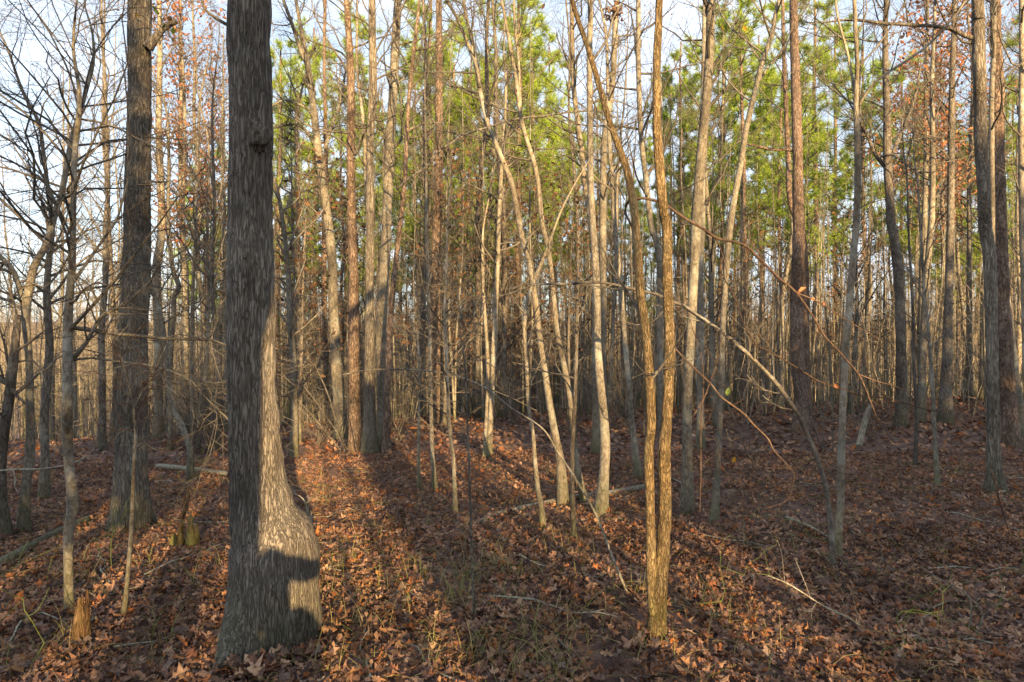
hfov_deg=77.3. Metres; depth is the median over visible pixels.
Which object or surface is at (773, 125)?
pine tree
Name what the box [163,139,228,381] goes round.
pine tree
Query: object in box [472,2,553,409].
pine tree
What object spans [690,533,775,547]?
fallen twig
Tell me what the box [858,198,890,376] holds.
bare tree
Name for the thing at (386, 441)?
slender tree
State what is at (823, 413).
bare shrub
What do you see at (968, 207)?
bare tree
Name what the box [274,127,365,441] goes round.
bare tree
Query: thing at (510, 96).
bare tree
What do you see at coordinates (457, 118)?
pine tree
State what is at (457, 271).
bare tree
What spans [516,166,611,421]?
bare tree
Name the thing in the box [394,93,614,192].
arching branch
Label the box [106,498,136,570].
green briar
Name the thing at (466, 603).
fallen twig
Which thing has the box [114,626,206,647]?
fallen twig
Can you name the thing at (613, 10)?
leaf cluster
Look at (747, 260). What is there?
bare tree
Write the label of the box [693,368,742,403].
bare shrub
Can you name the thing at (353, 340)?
bare tree
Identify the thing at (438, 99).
pine tree
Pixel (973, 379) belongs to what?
bare shrub
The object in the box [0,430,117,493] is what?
arching branch
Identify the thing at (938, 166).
bare tree
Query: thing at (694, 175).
bare tree
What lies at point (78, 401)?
bare shrub
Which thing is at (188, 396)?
bare shrub
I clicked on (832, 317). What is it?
bare tree
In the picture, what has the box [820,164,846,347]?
bare tree
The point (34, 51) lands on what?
sky
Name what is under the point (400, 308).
bare tree
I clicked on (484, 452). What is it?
sapling
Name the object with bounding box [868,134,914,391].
bare tree
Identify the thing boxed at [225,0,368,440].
forked tree
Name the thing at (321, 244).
pine tree
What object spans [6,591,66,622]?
fallen twig
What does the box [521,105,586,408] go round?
pine tree
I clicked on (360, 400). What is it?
bare shrub
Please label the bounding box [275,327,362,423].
bare shrub
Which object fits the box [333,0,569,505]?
bowed tree
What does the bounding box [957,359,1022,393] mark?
bare shrub
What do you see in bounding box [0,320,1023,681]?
ground
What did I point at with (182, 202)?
bare tree
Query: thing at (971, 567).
fallen twig
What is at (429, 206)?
bare tree
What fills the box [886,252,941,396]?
bare tree
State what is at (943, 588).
green briar
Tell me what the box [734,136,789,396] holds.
bare tree
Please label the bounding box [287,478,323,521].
dead sapling
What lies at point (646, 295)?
bare tree
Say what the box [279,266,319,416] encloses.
bare tree
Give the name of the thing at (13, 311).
bare tree
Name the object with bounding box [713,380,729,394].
hanging leaf
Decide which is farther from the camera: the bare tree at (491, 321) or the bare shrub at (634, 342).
the bare tree at (491, 321)
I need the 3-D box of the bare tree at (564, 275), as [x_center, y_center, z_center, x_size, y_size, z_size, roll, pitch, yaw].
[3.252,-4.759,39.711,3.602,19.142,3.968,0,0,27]
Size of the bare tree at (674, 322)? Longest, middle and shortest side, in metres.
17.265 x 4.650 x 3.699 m
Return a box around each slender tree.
[0,0,203,500]
[0,0,334,617]
[16,0,171,451]
[152,2,228,441]
[152,7,280,445]
[153,0,281,451]
[170,0,228,432]
[198,46,348,457]
[273,5,363,430]
[309,0,355,417]
[347,0,481,453]
[699,0,804,523]
[853,0,988,422]
[943,0,1023,238]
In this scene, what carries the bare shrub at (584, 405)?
on the ground at (870, 592)
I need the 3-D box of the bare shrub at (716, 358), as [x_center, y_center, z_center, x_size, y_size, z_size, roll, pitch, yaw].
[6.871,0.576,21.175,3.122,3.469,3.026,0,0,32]
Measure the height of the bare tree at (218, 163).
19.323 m
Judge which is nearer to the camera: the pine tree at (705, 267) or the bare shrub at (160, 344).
the bare shrub at (160, 344)
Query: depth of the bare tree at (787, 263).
18.76 m
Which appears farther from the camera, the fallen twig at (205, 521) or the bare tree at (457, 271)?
the bare tree at (457, 271)
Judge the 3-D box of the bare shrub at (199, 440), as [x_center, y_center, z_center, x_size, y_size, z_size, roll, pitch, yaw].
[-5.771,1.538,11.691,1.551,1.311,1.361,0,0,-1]
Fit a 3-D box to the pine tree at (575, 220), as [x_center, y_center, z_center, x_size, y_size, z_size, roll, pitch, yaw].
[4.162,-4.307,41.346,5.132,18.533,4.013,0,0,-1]
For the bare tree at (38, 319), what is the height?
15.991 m
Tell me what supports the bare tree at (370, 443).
on the ground at (870, 592)
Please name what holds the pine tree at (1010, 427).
on the ground at (870, 592)
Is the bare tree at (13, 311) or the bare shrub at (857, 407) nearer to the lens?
the bare shrub at (857, 407)
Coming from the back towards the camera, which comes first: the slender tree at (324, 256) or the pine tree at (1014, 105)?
the pine tree at (1014, 105)
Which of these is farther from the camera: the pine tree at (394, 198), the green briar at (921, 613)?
the pine tree at (394, 198)
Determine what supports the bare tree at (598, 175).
on the ground at (870, 592)
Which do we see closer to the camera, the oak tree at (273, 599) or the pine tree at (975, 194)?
the oak tree at (273, 599)
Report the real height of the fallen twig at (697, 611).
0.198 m
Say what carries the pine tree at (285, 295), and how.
on the ground at (870, 592)
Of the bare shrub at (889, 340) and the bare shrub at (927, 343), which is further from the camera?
the bare shrub at (927, 343)
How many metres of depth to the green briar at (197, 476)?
7.42 m
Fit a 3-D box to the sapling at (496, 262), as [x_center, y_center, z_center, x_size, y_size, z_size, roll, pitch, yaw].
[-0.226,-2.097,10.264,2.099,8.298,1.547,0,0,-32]
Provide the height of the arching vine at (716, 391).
1.425 m
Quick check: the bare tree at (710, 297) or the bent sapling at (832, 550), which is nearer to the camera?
the bent sapling at (832, 550)
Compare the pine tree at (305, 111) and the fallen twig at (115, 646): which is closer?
the fallen twig at (115, 646)
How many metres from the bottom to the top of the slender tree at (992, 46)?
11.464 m
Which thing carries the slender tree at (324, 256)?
on the ground at (870, 592)
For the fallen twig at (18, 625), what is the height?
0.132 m
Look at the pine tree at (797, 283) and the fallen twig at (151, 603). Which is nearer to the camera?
the fallen twig at (151, 603)
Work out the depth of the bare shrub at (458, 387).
21.01 m
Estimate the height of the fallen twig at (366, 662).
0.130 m
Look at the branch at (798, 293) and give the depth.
4.39 m
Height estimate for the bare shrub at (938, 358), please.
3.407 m
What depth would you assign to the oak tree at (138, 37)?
6.79 m
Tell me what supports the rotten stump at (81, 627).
on the ground at (870, 592)
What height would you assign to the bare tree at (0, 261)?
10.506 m
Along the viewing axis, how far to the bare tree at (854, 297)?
40.02 m
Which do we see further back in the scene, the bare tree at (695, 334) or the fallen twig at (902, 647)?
the bare tree at (695, 334)
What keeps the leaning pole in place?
on the ground at (870, 592)
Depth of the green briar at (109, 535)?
5.23 m
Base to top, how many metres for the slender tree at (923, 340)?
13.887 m
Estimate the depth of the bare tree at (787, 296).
37.00 m
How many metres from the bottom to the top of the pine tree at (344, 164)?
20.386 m
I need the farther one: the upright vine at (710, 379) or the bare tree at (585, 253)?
the bare tree at (585, 253)
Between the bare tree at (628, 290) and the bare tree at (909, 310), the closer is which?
the bare tree at (628, 290)
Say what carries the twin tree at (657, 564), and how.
on the ground at (870, 592)
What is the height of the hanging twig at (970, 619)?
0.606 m
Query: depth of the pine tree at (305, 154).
27.01 m
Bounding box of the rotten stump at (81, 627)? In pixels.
[71,589,91,647]
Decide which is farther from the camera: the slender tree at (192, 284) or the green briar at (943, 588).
the slender tree at (192, 284)
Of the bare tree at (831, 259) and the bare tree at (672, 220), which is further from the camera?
the bare tree at (831, 259)
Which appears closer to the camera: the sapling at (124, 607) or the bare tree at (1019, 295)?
the sapling at (124, 607)
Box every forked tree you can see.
[0,0,228,534]
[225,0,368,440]
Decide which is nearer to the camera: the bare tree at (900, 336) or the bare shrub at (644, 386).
the bare tree at (900, 336)
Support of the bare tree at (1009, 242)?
on the ground at (870, 592)
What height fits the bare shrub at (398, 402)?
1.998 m
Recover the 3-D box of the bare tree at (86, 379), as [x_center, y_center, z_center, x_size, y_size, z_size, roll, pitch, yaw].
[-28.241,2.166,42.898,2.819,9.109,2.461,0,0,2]
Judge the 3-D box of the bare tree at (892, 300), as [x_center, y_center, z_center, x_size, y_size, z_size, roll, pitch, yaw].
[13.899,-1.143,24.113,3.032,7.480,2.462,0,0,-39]
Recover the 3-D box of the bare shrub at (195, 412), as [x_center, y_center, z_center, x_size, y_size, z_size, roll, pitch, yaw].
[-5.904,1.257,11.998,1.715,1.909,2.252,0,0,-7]
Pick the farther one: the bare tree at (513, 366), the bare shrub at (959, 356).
the bare tree at (513, 366)
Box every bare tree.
[0,125,36,343]
[0,133,42,438]
[0,196,23,373]
[2,46,99,439]
[2,178,99,411]
[13,58,118,437]
[27,0,178,438]
[58,171,117,391]
[76,319,98,433]
[86,254,118,402]
[92,245,120,366]
[101,0,228,438]
[115,0,227,396]
[116,0,228,432]
[150,276,177,389]
[151,0,227,421]
[175,3,275,427]
[272,0,429,452]
[273,202,315,423]
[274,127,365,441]
[276,170,365,421]
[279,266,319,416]
[282,238,317,416]
[286,119,332,419]
[304,0,440,453]
[305,38,389,419]
[305,181,379,373]
[310,40,403,418]
[312,0,406,421]
[324,0,504,444]
[356,148,401,372]
[360,0,483,418]
[361,182,404,342]
[363,44,458,354]
[386,77,462,414]
[387,121,497,425]
[390,249,411,408]
[394,185,417,407]
[395,113,486,356]
[398,225,426,415]
[405,0,529,418]
[442,189,518,410]
[443,134,545,404]
[443,136,476,361]
[445,0,570,419]
[451,56,523,365]
[461,119,510,384]
[467,230,523,374]
[482,0,651,415]
[488,46,546,401]
[488,139,525,405]
[491,111,565,358]
[498,149,575,412]
[505,231,629,538]
[506,0,606,454]
[510,155,553,350]
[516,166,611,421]
[523,139,574,408]
[531,0,694,437]
[543,0,724,470]
[544,103,636,388]
[546,0,669,479]
[548,0,673,413]
[554,118,581,380]
[555,187,591,384]
[562,281,574,374]
[564,161,596,341]
[565,204,592,375]
[569,89,627,341]
[570,223,639,387]
[571,0,667,516]
[572,107,655,406]
[607,115,705,356]
[609,200,654,370]
[610,0,719,343]
[611,112,656,395]
[614,210,663,405]
[629,204,655,373]
[632,212,656,405]
[642,197,683,404]
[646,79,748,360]
[649,0,786,450]
[649,32,739,339]
[653,0,756,426]
[655,92,719,403]
[673,132,729,405]
[673,192,719,403]
[680,0,796,514]
[689,0,757,400]
[704,195,790,409]
[717,136,821,414]
[728,256,770,365]
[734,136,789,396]
[738,0,828,415]
[740,0,847,409]
[748,225,820,401]
[749,130,822,401]
[755,258,785,386]
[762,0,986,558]
[766,82,847,338]
[787,0,947,413]
[790,0,1010,494]
[799,0,987,428]
[809,199,845,349]
[810,199,880,403]
[818,133,853,400]
[818,251,844,377]
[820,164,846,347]
[831,227,875,380]
[834,88,914,398]
[852,211,926,398]
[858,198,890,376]
[863,0,989,410]
[868,0,1017,425]
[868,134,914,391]
[874,247,910,377]
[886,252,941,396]
[889,2,988,311]
[890,114,940,338]
[892,0,1018,400]
[897,31,980,395]
[903,46,1014,396]
[903,224,931,390]
[916,1,1019,399]
[916,159,1012,352]
[931,155,960,381]
[933,107,979,368]
[953,199,979,380]
[963,0,1023,453]
[965,0,1019,325]
[967,19,1019,273]
[972,187,981,344]
[1001,0,1021,384]
[1001,7,1019,274]
[1005,18,1019,297]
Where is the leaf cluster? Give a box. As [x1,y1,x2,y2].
[602,2,627,73]
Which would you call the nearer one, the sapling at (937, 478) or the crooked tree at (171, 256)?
the sapling at (937, 478)
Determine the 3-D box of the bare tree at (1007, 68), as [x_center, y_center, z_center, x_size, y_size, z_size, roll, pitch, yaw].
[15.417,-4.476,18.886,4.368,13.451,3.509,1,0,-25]
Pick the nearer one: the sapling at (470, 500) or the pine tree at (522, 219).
the sapling at (470, 500)
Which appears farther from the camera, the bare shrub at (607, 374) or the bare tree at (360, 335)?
the bare shrub at (607, 374)
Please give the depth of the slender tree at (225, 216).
15.44 m
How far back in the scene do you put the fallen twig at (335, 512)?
7.03 m
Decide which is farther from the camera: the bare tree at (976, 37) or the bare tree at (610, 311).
the bare tree at (610, 311)
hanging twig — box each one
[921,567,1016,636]
[951,584,971,627]
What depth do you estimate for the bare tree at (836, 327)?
32.93 m
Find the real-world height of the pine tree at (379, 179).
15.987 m
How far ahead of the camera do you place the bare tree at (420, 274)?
18.96 m
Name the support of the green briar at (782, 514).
on the ground at (870, 592)
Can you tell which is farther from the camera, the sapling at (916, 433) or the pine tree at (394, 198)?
the pine tree at (394, 198)
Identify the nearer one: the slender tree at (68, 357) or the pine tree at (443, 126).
the slender tree at (68, 357)
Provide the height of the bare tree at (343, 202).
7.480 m
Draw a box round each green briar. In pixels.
[0,588,48,666]
[94,496,130,567]
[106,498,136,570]
[170,442,215,505]
[692,535,796,604]
[743,483,827,541]
[880,574,964,661]
[902,568,975,622]
[950,530,1022,610]
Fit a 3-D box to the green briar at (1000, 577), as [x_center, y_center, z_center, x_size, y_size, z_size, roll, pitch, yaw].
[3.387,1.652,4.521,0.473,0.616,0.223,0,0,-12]
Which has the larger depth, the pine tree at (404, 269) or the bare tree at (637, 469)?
the pine tree at (404, 269)
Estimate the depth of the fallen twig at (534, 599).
4.29 m
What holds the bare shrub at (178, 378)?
on the ground at (870, 592)
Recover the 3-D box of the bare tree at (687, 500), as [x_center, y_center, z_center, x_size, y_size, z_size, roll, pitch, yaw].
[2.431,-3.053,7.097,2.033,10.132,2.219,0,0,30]
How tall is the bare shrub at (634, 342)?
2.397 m
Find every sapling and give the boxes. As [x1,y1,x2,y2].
[73,313,214,616]
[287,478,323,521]
[371,231,476,487]
[382,107,488,514]
[385,1,465,491]
[394,262,516,620]
[437,0,553,458]
[454,134,513,458]
[465,242,835,567]
[491,113,618,529]
[869,86,958,465]
[871,88,975,485]
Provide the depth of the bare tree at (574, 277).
36.31 m
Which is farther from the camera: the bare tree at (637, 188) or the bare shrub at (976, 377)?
the bare tree at (637, 188)
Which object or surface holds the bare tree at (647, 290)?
on the ground at (870, 592)
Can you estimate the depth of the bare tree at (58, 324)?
17.09 m
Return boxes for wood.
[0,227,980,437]
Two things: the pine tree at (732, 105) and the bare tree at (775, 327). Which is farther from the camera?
the bare tree at (775, 327)
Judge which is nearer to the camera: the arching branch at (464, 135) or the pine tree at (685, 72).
the arching branch at (464, 135)
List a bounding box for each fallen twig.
[0,620,21,666]
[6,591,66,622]
[46,579,163,607]
[90,550,115,582]
[108,598,193,620]
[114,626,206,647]
[143,542,225,575]
[183,520,228,522]
[312,493,358,518]
[358,621,371,679]
[402,641,457,681]
[423,558,482,576]
[440,591,493,615]
[494,595,619,617]
[519,554,610,577]
[540,624,568,648]
[672,592,748,618]
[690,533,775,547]
[799,476,853,490]
[883,638,994,644]
[897,613,931,657]
[924,590,998,612]
[928,563,1018,571]
[947,511,1023,530]
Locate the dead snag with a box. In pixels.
[0,245,102,540]
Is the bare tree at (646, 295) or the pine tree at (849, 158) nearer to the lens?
the pine tree at (849, 158)
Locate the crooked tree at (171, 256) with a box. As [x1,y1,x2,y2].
[105,1,212,450]
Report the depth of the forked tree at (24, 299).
6.66 m
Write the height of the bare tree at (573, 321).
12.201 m
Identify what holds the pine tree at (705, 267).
on the ground at (870, 592)
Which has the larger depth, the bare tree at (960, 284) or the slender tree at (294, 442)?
the bare tree at (960, 284)
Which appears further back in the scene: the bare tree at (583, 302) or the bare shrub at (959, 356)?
the bare tree at (583, 302)
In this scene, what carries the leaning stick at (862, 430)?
on the ground at (870, 592)
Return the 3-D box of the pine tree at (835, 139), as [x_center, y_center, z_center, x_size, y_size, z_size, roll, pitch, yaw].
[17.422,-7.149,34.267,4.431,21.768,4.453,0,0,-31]
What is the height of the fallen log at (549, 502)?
0.099 m
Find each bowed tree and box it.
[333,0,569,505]
[432,0,593,502]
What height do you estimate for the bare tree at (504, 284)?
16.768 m
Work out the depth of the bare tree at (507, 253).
17.08 m
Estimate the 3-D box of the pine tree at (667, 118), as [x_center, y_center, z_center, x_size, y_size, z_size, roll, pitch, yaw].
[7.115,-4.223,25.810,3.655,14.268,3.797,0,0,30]
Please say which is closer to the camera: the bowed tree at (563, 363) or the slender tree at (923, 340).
the bowed tree at (563, 363)
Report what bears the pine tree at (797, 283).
on the ground at (870, 592)
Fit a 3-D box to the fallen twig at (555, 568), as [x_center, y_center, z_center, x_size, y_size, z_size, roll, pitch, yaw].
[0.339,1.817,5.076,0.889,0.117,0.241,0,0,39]
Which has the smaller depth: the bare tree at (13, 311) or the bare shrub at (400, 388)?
the bare shrub at (400, 388)
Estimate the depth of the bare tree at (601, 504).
6.87 m
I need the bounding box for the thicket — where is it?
[0,1,1022,441]
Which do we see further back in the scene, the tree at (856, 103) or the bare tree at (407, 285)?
the bare tree at (407, 285)
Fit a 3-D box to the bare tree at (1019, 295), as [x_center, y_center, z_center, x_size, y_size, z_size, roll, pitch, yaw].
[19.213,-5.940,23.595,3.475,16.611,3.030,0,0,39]
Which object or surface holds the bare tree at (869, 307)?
on the ground at (870, 592)
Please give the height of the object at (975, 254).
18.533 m
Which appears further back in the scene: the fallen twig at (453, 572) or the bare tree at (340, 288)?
the bare tree at (340, 288)
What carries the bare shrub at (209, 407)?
on the ground at (870, 592)
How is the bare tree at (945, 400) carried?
on the ground at (870, 592)
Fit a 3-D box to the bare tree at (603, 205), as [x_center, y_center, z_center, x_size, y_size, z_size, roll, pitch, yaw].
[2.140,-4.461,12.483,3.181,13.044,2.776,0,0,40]
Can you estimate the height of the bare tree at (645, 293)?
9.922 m
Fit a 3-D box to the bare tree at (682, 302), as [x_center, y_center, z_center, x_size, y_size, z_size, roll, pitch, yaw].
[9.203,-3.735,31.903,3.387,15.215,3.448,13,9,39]
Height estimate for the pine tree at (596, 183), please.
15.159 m
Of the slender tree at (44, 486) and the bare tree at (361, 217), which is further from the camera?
the bare tree at (361, 217)
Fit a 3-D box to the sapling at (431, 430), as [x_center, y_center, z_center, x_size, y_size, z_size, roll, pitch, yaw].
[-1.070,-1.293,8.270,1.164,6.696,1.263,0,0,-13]
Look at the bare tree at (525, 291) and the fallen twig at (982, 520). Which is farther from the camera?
the bare tree at (525, 291)
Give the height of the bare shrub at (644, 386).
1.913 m
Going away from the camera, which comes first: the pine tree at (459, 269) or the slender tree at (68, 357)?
the slender tree at (68, 357)
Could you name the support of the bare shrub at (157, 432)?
on the ground at (870, 592)
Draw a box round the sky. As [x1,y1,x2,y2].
[0,0,1018,321]
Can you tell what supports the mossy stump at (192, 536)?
on the ground at (870, 592)
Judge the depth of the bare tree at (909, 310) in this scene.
45.40 m
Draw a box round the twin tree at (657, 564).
[565,0,708,641]
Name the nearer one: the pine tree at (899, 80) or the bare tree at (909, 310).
the pine tree at (899, 80)
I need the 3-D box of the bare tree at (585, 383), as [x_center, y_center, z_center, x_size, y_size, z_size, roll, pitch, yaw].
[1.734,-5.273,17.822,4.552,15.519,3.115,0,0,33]
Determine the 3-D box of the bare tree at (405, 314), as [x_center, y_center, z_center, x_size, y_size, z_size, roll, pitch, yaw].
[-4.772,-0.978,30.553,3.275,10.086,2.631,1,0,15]
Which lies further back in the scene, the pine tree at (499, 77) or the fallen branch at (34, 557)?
the pine tree at (499, 77)
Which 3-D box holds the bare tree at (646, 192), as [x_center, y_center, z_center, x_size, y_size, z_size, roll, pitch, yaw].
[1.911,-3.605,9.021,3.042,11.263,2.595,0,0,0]
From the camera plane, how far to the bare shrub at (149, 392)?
15.23 m
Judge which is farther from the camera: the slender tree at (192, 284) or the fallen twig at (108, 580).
the slender tree at (192, 284)
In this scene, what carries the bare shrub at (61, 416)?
on the ground at (870, 592)
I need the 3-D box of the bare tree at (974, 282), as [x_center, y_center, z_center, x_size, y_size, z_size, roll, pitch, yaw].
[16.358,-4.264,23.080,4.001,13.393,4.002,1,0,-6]
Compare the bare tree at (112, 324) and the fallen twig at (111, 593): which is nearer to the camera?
the fallen twig at (111, 593)
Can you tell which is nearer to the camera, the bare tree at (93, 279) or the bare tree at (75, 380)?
the bare tree at (75, 380)
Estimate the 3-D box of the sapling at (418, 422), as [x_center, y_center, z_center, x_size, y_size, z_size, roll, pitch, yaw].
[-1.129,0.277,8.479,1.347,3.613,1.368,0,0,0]
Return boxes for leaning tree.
[85,133,200,478]
[964,8,1023,439]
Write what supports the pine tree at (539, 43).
on the ground at (870, 592)
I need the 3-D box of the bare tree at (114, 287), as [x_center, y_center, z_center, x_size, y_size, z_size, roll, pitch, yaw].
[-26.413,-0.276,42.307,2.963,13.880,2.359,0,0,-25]
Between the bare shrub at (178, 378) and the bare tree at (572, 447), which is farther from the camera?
the bare shrub at (178, 378)
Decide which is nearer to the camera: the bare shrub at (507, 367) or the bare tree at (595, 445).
the bare tree at (595, 445)
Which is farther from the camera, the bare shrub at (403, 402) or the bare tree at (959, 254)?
the bare tree at (959, 254)
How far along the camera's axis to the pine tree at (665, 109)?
28.05 m
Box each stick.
[855,404,871,446]
[990,469,1011,538]
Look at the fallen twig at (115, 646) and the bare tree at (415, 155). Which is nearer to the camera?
the fallen twig at (115, 646)
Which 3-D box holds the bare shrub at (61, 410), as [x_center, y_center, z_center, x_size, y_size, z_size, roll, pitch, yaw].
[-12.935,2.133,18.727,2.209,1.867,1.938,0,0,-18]
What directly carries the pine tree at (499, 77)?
on the ground at (870, 592)
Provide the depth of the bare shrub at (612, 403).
14.17 m
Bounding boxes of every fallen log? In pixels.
[0,515,91,565]
[473,484,644,523]
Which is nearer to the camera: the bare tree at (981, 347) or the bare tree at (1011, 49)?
the bare tree at (1011, 49)
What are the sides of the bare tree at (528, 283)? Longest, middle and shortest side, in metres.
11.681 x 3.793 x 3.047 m
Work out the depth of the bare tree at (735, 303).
30.38 m
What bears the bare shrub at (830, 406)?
on the ground at (870, 592)
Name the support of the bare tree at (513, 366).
on the ground at (870, 592)
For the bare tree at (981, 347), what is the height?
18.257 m
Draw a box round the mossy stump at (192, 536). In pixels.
[169,486,199,546]
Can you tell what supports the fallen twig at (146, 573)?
on the ground at (870, 592)
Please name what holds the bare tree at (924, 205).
on the ground at (870, 592)
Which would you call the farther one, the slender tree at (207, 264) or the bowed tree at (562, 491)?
the slender tree at (207, 264)
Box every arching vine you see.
[675,347,794,508]
[721,273,947,427]
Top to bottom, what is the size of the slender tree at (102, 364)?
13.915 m
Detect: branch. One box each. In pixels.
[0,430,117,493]
[0,519,94,587]
[155,463,228,474]
[341,345,539,411]
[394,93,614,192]
[435,129,624,199]
[624,176,906,442]
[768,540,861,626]
[784,516,828,539]
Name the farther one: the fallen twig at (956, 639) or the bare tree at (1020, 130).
the bare tree at (1020, 130)
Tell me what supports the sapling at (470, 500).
on the ground at (870, 592)
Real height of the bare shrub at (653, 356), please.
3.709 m
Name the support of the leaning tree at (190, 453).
on the ground at (870, 592)
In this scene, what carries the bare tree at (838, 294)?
on the ground at (870, 592)
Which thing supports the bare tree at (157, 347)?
on the ground at (870, 592)
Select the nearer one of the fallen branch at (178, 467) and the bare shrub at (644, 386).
the fallen branch at (178, 467)
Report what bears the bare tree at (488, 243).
on the ground at (870, 592)
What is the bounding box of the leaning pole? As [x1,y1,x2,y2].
[452,364,627,591]
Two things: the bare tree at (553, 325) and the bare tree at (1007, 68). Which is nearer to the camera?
the bare tree at (1007, 68)
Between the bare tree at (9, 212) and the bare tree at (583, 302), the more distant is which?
the bare tree at (583, 302)
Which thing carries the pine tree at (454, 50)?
on the ground at (870, 592)
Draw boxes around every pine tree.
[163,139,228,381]
[168,196,226,378]
[215,36,321,411]
[272,74,360,385]
[273,197,308,368]
[274,15,346,420]
[301,146,342,386]
[311,0,393,386]
[332,83,423,389]
[333,102,414,350]
[374,0,470,378]
[374,55,458,356]
[374,162,419,380]
[382,0,482,423]
[390,141,452,359]
[397,39,512,413]
[406,33,467,362]
[419,13,538,394]
[430,67,527,366]
[442,138,492,411]
[471,157,510,348]
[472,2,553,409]
[476,0,572,410]
[481,43,589,410]
[506,44,598,398]
[510,120,545,294]
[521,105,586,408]
[539,141,596,312]
[556,92,631,404]
[582,168,655,382]
[618,70,698,337]
[638,32,726,404]
[639,61,735,356]
[655,169,731,376]
[661,22,773,371]
[681,0,821,402]
[687,124,766,385]
[712,0,820,432]
[719,34,851,401]
[720,16,821,396]
[750,70,845,399]
[761,116,847,286]
[762,0,878,400]
[803,12,873,381]
[822,25,902,399]
[865,78,968,381]
[866,48,939,334]
[905,117,982,395]
[905,119,972,365]
[955,78,1017,286]
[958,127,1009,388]
[988,13,1018,234]
[989,0,1022,448]
[1005,91,1017,318]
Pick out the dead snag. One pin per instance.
(11, 392)
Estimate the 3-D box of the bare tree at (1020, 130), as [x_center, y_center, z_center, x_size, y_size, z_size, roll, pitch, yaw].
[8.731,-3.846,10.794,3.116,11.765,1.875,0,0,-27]
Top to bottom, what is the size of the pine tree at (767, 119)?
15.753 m
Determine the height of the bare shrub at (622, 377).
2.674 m
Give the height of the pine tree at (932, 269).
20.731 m
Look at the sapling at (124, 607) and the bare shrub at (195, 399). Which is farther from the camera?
the bare shrub at (195, 399)
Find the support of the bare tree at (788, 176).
on the ground at (870, 592)
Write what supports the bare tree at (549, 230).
on the ground at (870, 592)
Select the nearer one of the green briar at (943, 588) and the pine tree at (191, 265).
the green briar at (943, 588)
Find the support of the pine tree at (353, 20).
on the ground at (870, 592)
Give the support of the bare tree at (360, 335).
on the ground at (870, 592)
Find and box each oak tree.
[104,0,177,533]
[186,0,322,674]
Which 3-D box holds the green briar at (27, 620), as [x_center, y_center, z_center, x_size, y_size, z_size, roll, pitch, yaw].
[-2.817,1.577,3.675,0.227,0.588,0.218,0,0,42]
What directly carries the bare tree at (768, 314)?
on the ground at (870, 592)
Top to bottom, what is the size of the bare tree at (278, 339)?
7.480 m
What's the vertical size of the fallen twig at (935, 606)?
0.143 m
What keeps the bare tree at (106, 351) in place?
on the ground at (870, 592)
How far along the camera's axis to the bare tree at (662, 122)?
20.51 m
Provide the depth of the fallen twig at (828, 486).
8.04 m
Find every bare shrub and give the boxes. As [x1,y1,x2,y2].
[18,370,111,436]
[19,387,107,438]
[23,379,94,449]
[24,374,115,456]
[73,357,187,453]
[75,340,178,438]
[107,323,221,430]
[110,389,191,461]
[118,281,226,437]
[148,313,215,431]
[148,351,227,439]
[148,365,227,451]
[153,360,223,435]
[161,392,226,452]
[163,386,210,425]
[174,325,308,409]
[179,386,223,426]
[275,298,388,455]
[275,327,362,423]
[298,385,347,447]
[304,369,363,417]
[327,375,390,422]
[329,349,433,432]
[360,339,462,441]
[360,346,424,417]
[424,356,471,410]
[441,307,572,419]
[470,364,552,424]
[535,324,663,429]
[536,370,606,431]
[557,327,656,434]
[559,356,632,408]
[566,323,651,420]
[607,317,685,402]
[620,356,681,411]
[675,307,754,406]
[680,370,717,406]
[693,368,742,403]
[696,363,788,457]
[746,343,889,451]
[785,335,879,412]
[820,375,911,438]
[868,312,984,398]
[868,367,943,425]
[869,296,977,392]
[891,318,978,392]
[911,337,1022,424]
[915,326,979,395]
[930,272,1023,398]
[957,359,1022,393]
[967,311,1023,399]
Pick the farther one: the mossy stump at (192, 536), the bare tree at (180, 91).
the bare tree at (180, 91)
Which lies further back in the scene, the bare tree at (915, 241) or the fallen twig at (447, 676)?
the bare tree at (915, 241)
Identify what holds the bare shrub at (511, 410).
on the ground at (870, 592)
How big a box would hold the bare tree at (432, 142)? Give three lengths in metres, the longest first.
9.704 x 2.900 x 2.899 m
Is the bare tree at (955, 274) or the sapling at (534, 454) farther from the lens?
the bare tree at (955, 274)
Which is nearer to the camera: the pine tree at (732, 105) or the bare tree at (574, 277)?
the pine tree at (732, 105)
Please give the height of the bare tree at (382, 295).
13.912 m
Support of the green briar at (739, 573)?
on the ground at (870, 592)
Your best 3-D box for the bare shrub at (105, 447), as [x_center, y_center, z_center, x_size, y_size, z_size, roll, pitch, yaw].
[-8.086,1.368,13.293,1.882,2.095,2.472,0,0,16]
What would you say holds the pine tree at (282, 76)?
on the ground at (870, 592)
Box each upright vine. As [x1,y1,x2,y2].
[679,334,720,417]
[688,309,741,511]
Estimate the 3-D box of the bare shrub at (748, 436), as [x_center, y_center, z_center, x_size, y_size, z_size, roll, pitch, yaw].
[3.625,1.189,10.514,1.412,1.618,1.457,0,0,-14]

